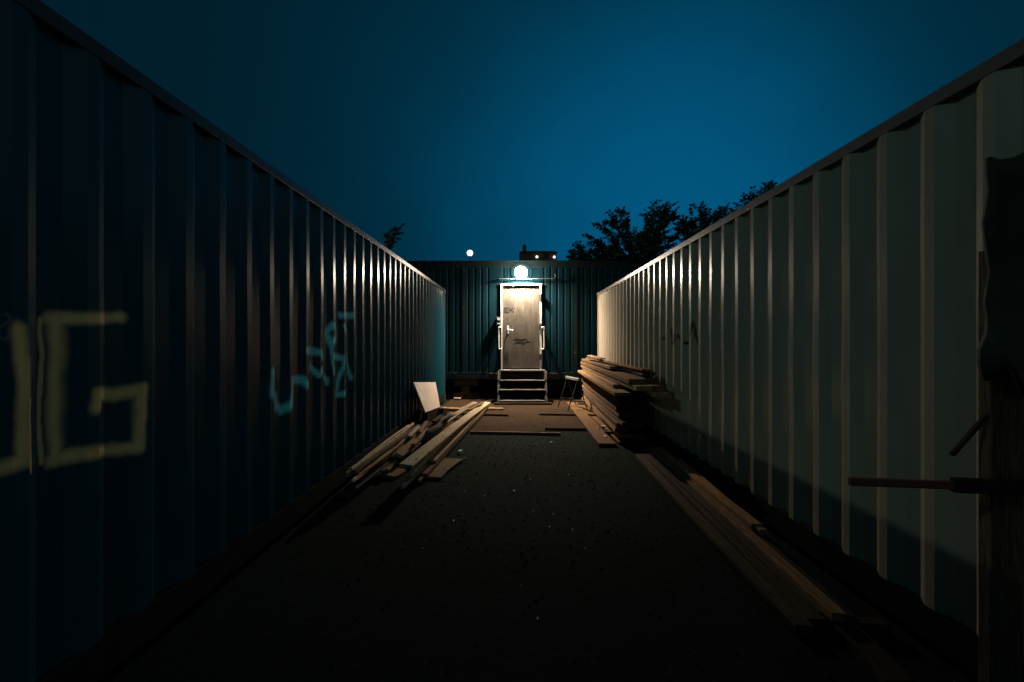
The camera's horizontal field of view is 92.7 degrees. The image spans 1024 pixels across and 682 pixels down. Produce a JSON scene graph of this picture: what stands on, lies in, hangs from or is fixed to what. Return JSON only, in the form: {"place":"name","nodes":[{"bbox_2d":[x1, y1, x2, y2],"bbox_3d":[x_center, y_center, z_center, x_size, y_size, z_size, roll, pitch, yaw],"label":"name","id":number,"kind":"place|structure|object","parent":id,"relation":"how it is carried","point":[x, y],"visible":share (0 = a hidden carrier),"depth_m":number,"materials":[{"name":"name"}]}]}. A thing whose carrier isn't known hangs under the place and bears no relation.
{"place":"outdoors","nodes":[
{"label":"outdoors","id":0,"kind":"place"},
{"bbox_2d":[424,397,603,431],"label":"trodden earth","id":1,"kind":"structure","parent":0,"point":[514,423],"depth_m":9.16,"materials":[{"name":"brown soil"}]},
{"bbox_2d":[420,406,446,420],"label":"plank","id":2,"kind":"object","parent":1,"relation":"on","point":[432,414],"visible":0.44,"depth_m":8.69,"materials":[{"name":"brown wood"}]},
{"bbox_2d":[413,382,439,411],"bbox_3d":[-1.369,0.884,8.089,0.241,0.510,1.716,0,0,2],"label":"leaning panel","id":3,"kind":"object","parent":2,"relation":"on","point":[427,392],"visible":1,"depth_m":7.90,"materials":[{"name":"white wood"}]},
{"bbox_2d":[453,379,479,398],"bbox_3d":[-1.112,1.171,12.263,0.640,0.498,0.900,0,0,1],"label":"support crib","id":4,"kind":"object","parent":1,"relation":"on","point":[467,385],"visible":0.87,"depth_m":11.84,"materials":[{"name":"brown wood"}]},
{"bbox_2d":[447,407,503,410],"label":"plank","id":5,"kind":"object","parent":1,"relation":"on","point":[498,408],"visible":0.36,"depth_m":9.99,"materials":[{"name":"brown wood"}]},
{"bbox_2d":[461,413,508,415],"bbox_3d":[-0.561,1.398,9.275,1.001,0.038,0.042,0,0,11],"label":"batten","id":6,"kind":"object","parent":1,"relation":"on","point":[490,414],"visible":0.56,"depth_m":9.21,"materials":[{"name":"brown wood"}]},
{"bbox_2d":[497,369,547,402],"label":"entrance steps","id":7,"kind":"structure","parent":1,"relation":"on","point":[545,389],"depth_m":11.13,"materials":[{"name":"metal"}]},
{"bbox_2d":[494,402,551,404],"bbox_3d":[0.242,1.397,10.898,1.279,0.043,0.200,0,0,1],"label":"foot board","id":8,"kind":"object","parent":1,"relation":"on","point":[522,403],"visible":1,"depth_m":10.80,"materials":[{"name":"brown wood"}]},
{"bbox_2d":[539,413,575,415],"bbox_3d":[0.918,1.398,9.274,0.795,0.038,0.043,0,0,7],"label":"batten","id":9,"kind":"object","parent":1,"relation":"on","point":[555,414],"visible":0.88,"depth_m":9.27,"materials":[{"name":"brown wood"}]},
{"bbox_2d":[545,427,586,430],"bbox_3d":[0.927,1.398,7.744,0.808,0.038,0.043,0,0,3],"label":"batten","id":10,"kind":"object","parent":1,"relation":"on","point":[580,429],"visible":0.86,"depth_m":7.73,"materials":[{"name":"brown wood"}]},
{"bbox_2d":[558,376,586,410],"bbox_3d":[1.251,1.080,10.117,0.413,0.662,0.736,0,0,-14],"label":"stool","id":11,"kind":"object","parent":1,"relation":"on","point":[572,378],"visible":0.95,"depth_m":9.98,"materials":[{"name":"metal"}]},
{"bbox_2d":[566,402,615,445],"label":"plank","id":12,"kind":"object","parent":1,"relation":"on","point":[592,426],"visible":0.94,"depth_m":7.84,"materials":[{"name":"brown wood"}]},
{"bbox_2d":[40,0,1023,260],"label":"sky","id":13,"kind":"structure","parent":0,"point":[491,129],"materials":[{"name":"blue"}]},
{"bbox_2d":[98,391,977,681],"bbox_3d":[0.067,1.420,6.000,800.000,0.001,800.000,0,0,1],"label":"ground","id":14,"kind":"structure","parent":0,"point":[628,639],"depth_m":2.71,"materials":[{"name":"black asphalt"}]},
{"bbox_2d":[337,462,389,498],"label":"plank","id":15,"kind":"object","parent":14,"relation":"on","point":[344,492],"visible":0.36,"depth_m":4.35,"materials":[{"name":"brown wood"}]},
{"bbox_2d":[346,434,415,491],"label":"plank","id":16,"kind":"object","parent":15,"relation":"on","point":[365,478],"visible":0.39,"depth_m":4.79,"materials":[{"name":"brown wood"}]},
{"bbox_2d":[351,442,397,481],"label":"plank","id":17,"kind":"object","parent":16,"relation":"on","point":[355,478],"visible":0.51,"depth_m":4.69,"materials":[{"name":"brown wood"}]},
{"bbox_2d":[356,437,408,475],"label":"plank","id":18,"kind":"object","parent":17,"relation":"on","point":[381,458],"visible":0.95,"depth_m":5.02,"materials":[{"name":"brown wood"}]},
{"bbox_2d":[351,424,419,473],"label":"plank","id":19,"kind":"object","parent":18,"relation":"on","point":[374,457],"visible":0.74,"depth_m":5.08,"materials":[{"name":"brown wood"}]},
{"bbox_2d":[345,425,408,475],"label":"plank","id":20,"kind":"object","parent":19,"relation":"on","point":[348,472],"visible":0.64,"depth_m":5.43,"materials":[{"name":"brown wood"}]},
{"bbox_2d":[349,423,413,470],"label":"plank","id":21,"kind":"object","parent":19,"relation":"on","point":[361,462],"visible":1,"depth_m":5.02,"materials":[{"name":"brown wood"}]},
{"bbox_2d":[380,427,426,473],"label":"plank","id":22,"kind":"object","parent":16,"relation":"on","point":[390,465],"visible":0.23,"depth_m":5.17,"materials":[{"name":"brown wood"}]},
{"bbox_2d":[390,440,408,458],"bbox_3d":[-1.292,1.260,5.699,0.073,0.029,0.624,9,4,4],"label":"offcut","id":23,"kind":"object","parent":22,"relation":"on","point":[398,449],"visible":0.49,"depth_m":5.59,"materials":[{"name":"brown wood"}]},
{"bbox_2d":[394,433,419,458],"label":"plank","id":24,"kind":"object","parent":22,"relation":"on","point":[406,449],"visible":0.62,"depth_m":5.57,"materials":[{"name":"brown wood"}]},
{"bbox_2d":[407,426,420,437],"bbox_3d":[-1.253,1.160,6.243,0.053,0.028,0.548,21,3,2],"label":"offcut","id":25,"kind":"object","parent":24,"relation":"on","point":[413,432],"visible":0.99,"depth_m":6.18,"materials":[{"name":"brown wood"}]},
{"bbox_2d":[418,420,427,433],"bbox_3d":[-1.177,1.140,6.465,0.047,0.028,0.626,-12,4,-1],"label":"offcut","id":26,"kind":"object","parent":24,"relation":"on","point":[420,431],"visible":1,"depth_m":6.39,"materials":[{"name":"brown wood"}]},
{"bbox_2d":[411,416,443,447],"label":"plank","id":27,"kind":"object","parent":24,"relation":"on","point":[416,441],"visible":0.63,"depth_m":6.01,"materials":[{"name":"brown wood"}]},
{"bbox_2d":[431,414,443,422],"bbox_3d":[-1.054,1.100,6.923,0.064,0.028,0.608,-2,0,3],"label":"offcut","id":28,"kind":"object","parent":27,"relation":"on","point":[437,418],"visible":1,"depth_m":6.84,"materials":[{"name":"brown wood"}]},
{"bbox_2d":[421,412,455,443],"bbox_3d":[-0.952,1.164,6.848,0.232,0.251,1.534,0,0,8],"label":"broken branch","id":29,"kind":"object","parent":27,"relation":"on","point":[430,433],"visible":0.97,"depth_m":6.44,"materials":[{"name":"brown plant"}]},
{"bbox_2d":[383,223,405,249],"bbox_3d":[-3.345,-0.962,13.436,0.404,4.776,1.238,0,0,27],"label":"tree","id":30,"kind":"object","parent":14,"relation":"on","point":[390,237],"visible":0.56,"depth_m":13.46,"materials":[{"name":"green plant"}]},
{"bbox_2d":[382,467,406,478],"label":"plank","id":31,"kind":"object","parent":14,"relation":"on","point":[395,472],"visible":1,"depth_m":5.09,"materials":[{"name":"brown wood"}]},
{"bbox_2d":[417,475,423,482],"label":"plank","id":32,"kind":"object","parent":14,"relation":"on","point":[420,479],"visible":0.1,"depth_m":4.85,"materials":[{"name":"brown wood"}]},
{"bbox_2d":[395,412,454,464],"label":"plank","id":33,"kind":"object","parent":14,"relation":"on","point":[409,453],"visible":0.14,"depth_m":5.99,"materials":[{"name":"brown wood"}]},
{"bbox_2d":[419,458,463,478],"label":"plank","id":34,"kind":"object","parent":14,"relation":"on","point":[443,468],"visible":0.62,"depth_m":5.34,"materials":[{"name":"brown wood"}]},
{"bbox_2d":[421,412,483,477],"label":"plank","id":35,"kind":"object","parent":34,"relation":"on","point":[428,470],"visible":0.62,"depth_m":5.79,"materials":[{"name":"brown wood"}]},
{"bbox_2d":[400,407,486,488],"bbox_3d":[-0.774,1.357,7.159,0.057,0.040,5.195,0,0,6],"label":"plank","id":36,"kind":"object","parent":35,"relation":"on","point":[407,482],"visible":0.31,"depth_m":4.92,"materials":[{"name":"brown wood"}]},
{"bbox_2d":[428,411,480,462],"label":"plank","id":37,"kind":"object","parent":35,"relation":"on","point":[445,447],"visible":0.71,"depth_m":6.31,"materials":[{"name":"brown wood"}]},
{"bbox_2d":[410,431,455,475],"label":"plank","id":38,"kind":"object","parent":37,"relation":"on","point":[422,463],"visible":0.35,"depth_m":5.28,"materials":[{"name":"brown wood"}]},
{"bbox_2d":[399,402,489,467],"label":"plank","id":39,"kind":"object","parent":37,"relation":"on","point":[415,458],"visible":0.94,"depth_m":5.71,"materials":[{"name":"brown wood"}]},
{"bbox_2d":[467,402,483,410],"bbox_3d":[-0.677,1.220,9.140,0.054,0.028,1.061,8,2,11],"label":"offcut","id":40,"kind":"object","parent":39,"relation":"on","point":[474,406],"visible":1,"depth_m":9.06,"materials":[{"name":"brown wood"}]},
{"bbox_2d":[467,250,472,260],"bbox_3d":[-2.932,-2.456,34.035,0.400,7.751,0.400,0,0,1],"label":"street lamp","id":41,"kind":"object","parent":14,"relation":"on","point":[469,253],"visible":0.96,"depth_m":33.92,"materials":[{"name":"metal"}]},
{"bbox_2d":[470,431,559,434],"bbox_3d":[0.042,1.398,7.411,1.380,0.038,0.048,0,0,6],"label":"batten","id":42,"kind":"object","parent":14,"relation":"on","point":[515,433],"visible":1,"depth_m":7.39,"materials":[{"name":"brown wood"}]},
{"bbox_2d":[406,260,651,390],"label":"site office","id":43,"kind":"structure","parent":14,"relation":"on","point":[500,315],"depth_m":11.81,"materials":[{"name":"teal paint"}]},
{"bbox_2d":[515,266,526,278],"bbox_3d":[0.220,-1.643,11.733,0.300,0.300,0.154,0,0,1],"label":"wall lamp","id":44,"kind":"object","parent":43,"relation":"attached to","point":[520,272],"visible":1,"depth_m":11.68,"materials":[{"name":"white glass"}]},
{"bbox_2d":[500,284,541,368],"bbox_3d":[0.221,-0.332,11.787,1.002,2.105,0.122,0,0,1],"label":"door","id":45,"kind":"structure","parent":43,"relation":"in","point":[522,303],"depth_m":11.81,"materials":[{"name":"grey paint"}]},
{"bbox_2d":[489,374,558,377],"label":"timber beam","id":46,"kind":"structure","parent":43,"relation":"attached to","point":[523,375],"depth_m":11.65,"materials":[{"name":"brown wood"}]},
{"bbox_2d":[566,240,623,259],"bbox_3d":[3.056,-1.224,18.029,1.886,5.300,1.937,0,0,27],"label":"tree","id":47,"kind":"object","parent":14,"relation":"on","point":[580,248],"visible":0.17,"depth_m":17.55,"materials":[{"name":"green plant"}]},
{"bbox_2d":[580,405,630,443],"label":"plank","id":48,"kind":"object","parent":14,"relation":"on","point":[597,419],"visible":0.49,"depth_m":7.99,"materials":[{"name":"brown wood"}]},
{"bbox_2d":[604,431,614,436],"bbox_3d":[1.627,1.383,7.283,0.490,0.072,0.078,0,0,1],"label":"bearer","id":49,"kind":"object","parent":14,"relation":"on","point":[608,433],"visible":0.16,"depth_m":7.25,"materials":[{"name":"brown wood"}]},
{"bbox_2d":[582,397,632,437],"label":"plank","id":50,"kind":"object","parent":49,"relation":"on","point":[624,435],"visible":0.38,"depth_m":6.87,"materials":[{"name":"brown wood"}]},
{"bbox_2d":[584,396,628,432],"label":"plank","id":51,"kind":"object","parent":50,"relation":"on","point":[611,425],"visible":0.45,"depth_m":7.42,"materials":[{"name":"brown wood"}]},
{"bbox_2d":[584,392,629,427],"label":"plank","id":52,"kind":"object","parent":51,"relation":"on","point":[613,421],"visible":0.48,"depth_m":7.52,"materials":[{"name":"brown wood"}]},
{"bbox_2d":[582,388,636,425],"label":"plank","id":53,"kind":"object","parent":52,"relation":"on","point":[625,421],"visible":0.54,"depth_m":6.85,"materials":[{"name":"brown wood"}]},
{"bbox_2d":[582,385,631,417],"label":"plank","id":54,"kind":"object","parent":53,"relation":"on","point":[623,414],"visible":0.48,"depth_m":7.11,"materials":[{"name":"brown wood"}]},
{"bbox_2d":[583,383,629,411],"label":"plank","id":55,"kind":"object","parent":54,"relation":"on","point":[608,403],"visible":0.48,"depth_m":7.49,"materials":[{"name":"brown wood"}]},
{"bbox_2d":[581,379,631,407],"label":"plank","id":56,"kind":"object","parent":55,"relation":"on","point":[620,404],"visible":0.55,"depth_m":7.29,"materials":[{"name":"brown wood"}]},
{"bbox_2d":[583,377,631,401],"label":"plank","id":57,"kind":"object","parent":56,"relation":"on","point":[621,399],"visible":0.52,"depth_m":7.28,"materials":[{"name":"brown wood"}]},
{"bbox_2d":[582,375,631,396],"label":"plank","id":58,"kind":"object","parent":57,"relation":"on","point":[624,396],"visible":0.09,"depth_m":6.74,"materials":[{"name":"brown wood"}]},
{"bbox_2d":[578,370,629,395],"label":"plank","id":59,"kind":"object","parent":58,"relation":"on","point":[608,388],"visible":0.69,"depth_m":7.13,"materials":[{"name":"brown wood"}]},
{"bbox_2d":[582,368,626,387],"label":"plank","id":60,"kind":"object","parent":59,"relation":"on","point":[611,383],"visible":0.52,"depth_m":7.51,"materials":[{"name":"brown wood"}]},
{"bbox_2d":[581,364,651,390],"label":"plank","id":61,"kind":"object","parent":60,"relation":"on","point":[640,387],"visible":0.48,"depth_m":6.32,"materials":[{"name":"brown wood"}]},
{"bbox_2d":[580,361,644,383],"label":"plank","id":62,"kind":"object","parent":61,"relation":"on","point":[625,377],"visible":0.88,"depth_m":6.98,"materials":[{"name":"brown wood"}]},
{"bbox_2d":[582,359,621,368],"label":"plank","id":63,"kind":"object","parent":62,"relation":"on","point":[605,365],"visible":0.81,"depth_m":8.41,"materials":[{"name":"brown wood"}]},
{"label":"plank","id":64,"kind":"object","parent":49,"relation":"on","visible":0},
{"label":"plank","id":65,"kind":"object","parent":64,"relation":"on","visible":0},
{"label":"plank","id":66,"kind":"object","parent":65,"relation":"on","visible":0},
{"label":"plank","id":67,"kind":"object","parent":66,"relation":"on","visible":0},
{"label":"plank","id":68,"kind":"object","parent":67,"relation":"on","visible":0},
{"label":"plank","id":69,"kind":"object","parent":68,"relation":"on","visible":0},
{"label":"plank","id":70,"kind":"object","parent":69,"relation":"on","visible":0},
{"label":"plank","id":71,"kind":"object","parent":70,"relation":"on","visible":0},
{"bbox_2d":[623,388,642,394],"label":"plank","id":72,"kind":"object","parent":71,"relation":"on","point":[636,393],"visible":0.08,"depth_m":6.95,"materials":[{"name":"brown wood"}]},
{"bbox_2d":[569,198,681,259],"bbox_3d":[4.014,-1.615,16.059,4.338,6.081,2.287,0,0,1],"label":"tree","id":73,"kind":"object","parent":14,"relation":"on","point":[645,244],"visible":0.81,"depth_m":15.81,"materials":[{"name":"green plant"}]},
{"bbox_2d":[670,200,732,242],"bbox_3d":[6.498,-1.631,16.694,1.958,6.111,2.123,0,0,36],"label":"tree","id":74,"kind":"object","parent":14,"relation":"on","point":[686,227],"visible":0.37,"depth_m":16.33,"materials":[{"name":"green plant"}]},
{"bbox_2d":[635,454,814,634],"bbox_3d":[1.463,1.386,4.130,0.112,0.053,3.588,0,0,2],"label":"plank","id":75,"kind":"object","parent":14,"relation":"on","point":[790,615],"visible":1,"depth_m":3.00,"materials":[{"name":"brown wood"}]},
{"bbox_2d":[640,450,826,626],"bbox_3d":[1.582,1.392,4.250,0.122,0.053,3.710,0,0,2],"label":"plank","id":76,"kind":"object","parent":14,"relation":"on","point":[812,616],"visible":0.58,"depth_m":3.06,"materials":[{"name":"brown wood"}]},
{"bbox_2d":[645,448,835,622],"bbox_3d":[1.643,1.381,4.317,0.112,0.058,3.764,0,0,2],"label":"plank","id":77,"kind":"object","parent":14,"relation":"on","point":[734,531],"visible":0.47,"depth_m":3.42,"materials":[{"name":"brown wood"}]},
{"bbox_2d":[649,448,846,621],"bbox_3d":[1.674,1.349,4.218,0.098,0.053,3.708,0,0,2],"label":"plank","id":78,"kind":"object","parent":77,"relation":"on","point":[831,610],"visible":0.78,"depth_m":2.98,"materials":[{"name":"brown wood"}]},
{"bbox_2d":[726,180,777,211],"bbox_3d":[6.939,-1.577,14.186,1.504,6.004,1.750,0,0,1],"label":"tree","id":79,"kind":"object","parent":14,"relation":"on","point":[768,187],"visible":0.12,"depth_m":13.93,"materials":[{"name":"green plant"}]},
{"bbox_2d":[749,528,854,622],"bbox_3d":[1.735,1.374,4.094,0.111,0.053,3.401,0,0,3],"label":"plank","id":80,"kind":"object","parent":14,"relation":"on","point":[850,615],"visible":0.09,"depth_m":2.78,"materials":[{"name":"brown wood"}]},
{"bbox_2d":[656,446,762,529],"bbox_3d":[1.763,1.316,4.732,0.100,0.053,2.556,0,0,2],"label":"plank","id":81,"kind":"object","parent":80,"relation":"on","point":[743,516],"visible":0.95,"depth_m":4.17,"materials":[{"name":"brown wood"}]},
{"bbox_2d":[678,459,767,535],"bbox_3d":[1.797,1.326,4.393,0.081,0.048,2.027,0,0,3],"label":"plank","id":82,"kind":"object","parent":80,"relation":"on","point":[760,530],"visible":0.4,"depth_m":3.46,"materials":[{"name":"brown wood"}]},
{"bbox_2d":[841,617,890,634],"bbox_3d":[1.730,1.390,2.388,0.194,0.050,0.060,0,0,7],"label":"timber offcut","id":83,"kind":"object","parent":14,"relation":"on","point":[871,625],"visible":0.67,"depth_m":2.36,"materials":[{"name":"brown wood"}]},
{"bbox_2d":[833,624,915,681],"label":"plank","id":84,"kind":"object","parent":14,"relation":"on","point":[876,659],"visible":1,"depth_m":2.15,"materials":[{"name":"brown wood"}]},
{"bbox_2d":[848,251,1023,681],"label":"timber barrier","id":85,"kind":"object","parent":14,"relation":"on","point":[997,485],"visible":0.86,"depth_m":1.75,"materials":[{"name":"brown wood"}]},
{"bbox_2d":[977,152,1023,395],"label":"tarpaulin","id":86,"kind":"object","parent":85,"relation":"hanging from","point":[1000,346],"visible":1,"depth_m":1.69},
{"bbox_3d":[-2.866,1.381,-0.668,2.380,0.078,0.240,0,0,1],"label":"timber bearer","id":87,"kind":"object","parent":14,"relation":"on","visible":0},
{"bbox_2d":[0,0,445,681],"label":"shipping container","id":88,"kind":"object","parent":87,"relation":"on","point":[220,352],"visible":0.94,"depth_m":2.20,"materials":[{"name":"blue metal"}]},
{"bbox_3d":[3.192,1.391,11.165,2.380,0.058,0.240,0,0,1],"label":"timber bearer","id":89,"kind":"object","parent":14,"relation":"on","visible":0},
{"bbox_2d":[597,38,1023,681],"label":"shipping container","id":90,"kind":"object","parent":89,"relation":"on","point":[803,344],"visible":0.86,"depth_m":2.70,"materials":[{"name":"grey metal"}]},
{"bbox_2d":[519,245,556,260],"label":"distant building","id":91,"kind":"structure","parent":0,"point":[524,255],"depth_m":89.96,"materials":[{"name":"brown brick"}]},
{"label":"offcut","id":92,"kind":"object","parent":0,"visible":0},
{"bbox_2d":[447,401,477,423],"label":"plank","id":93,"kind":"object","parent":92,"relation":"on","point":[461,411],"visible":0.68,"depth_m":8.48,"materials":[{"name":"brown wood"}]},
{"bbox_2d":[439,407,460,410],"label":"plank","id":94,"kind":"object","parent":93,"relation":"on","point":[450,408],"visible":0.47,"depth_m":8.88,"materials":[{"name":"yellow wood"}]},
{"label":"plank","id":95,"kind":"object","parent":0,"visible":0},
{"bbox_2d":[642,391,669,396],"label":"plank","id":96,"kind":"object","parent":95,"relation":"on","point":[658,393],"visible":0.11,"depth_m":5.59,"materials":[{"name":"brown wood"}]},
{"bbox_2d":[644,383,664,390],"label":"plank","id":97,"kind":"object","parent":96,"relation":"on","point":[657,387],"visible":0.07,"depth_m":5.76,"materials":[{"name":"brown wood"}]},
{"bbox_2d":[614,369,658,382],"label":"plank","id":98,"kind":"object","parent":97,"relation":"on","point":[649,379],"visible":0.25,"depth_m":6.20,"materials":[{"name":"brown wood"}]},
{"bbox_2d":[620,367,655,375],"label":"plank","id":99,"kind":"object","parent":98,"relation":"on","point":[639,372],"visible":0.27,"depth_m":6.36,"materials":[{"name":"brown wood"}]},
{"bbox_2d":[586,357,652,371],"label":"plank","id":100,"kind":"object","parent":99,"relation":"on","point":[630,366],"visible":0.95,"depth_m":7.11,"materials":[{"name":"brown wood"}]},
{"bbox_2d":[587,355,605,359],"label":"plank","id":101,"kind":"object","parent":100,"relation":"on","point":[597,357],"visible":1,"depth_m":9.25,"materials":[{"name":"brown wood"}]}
]}

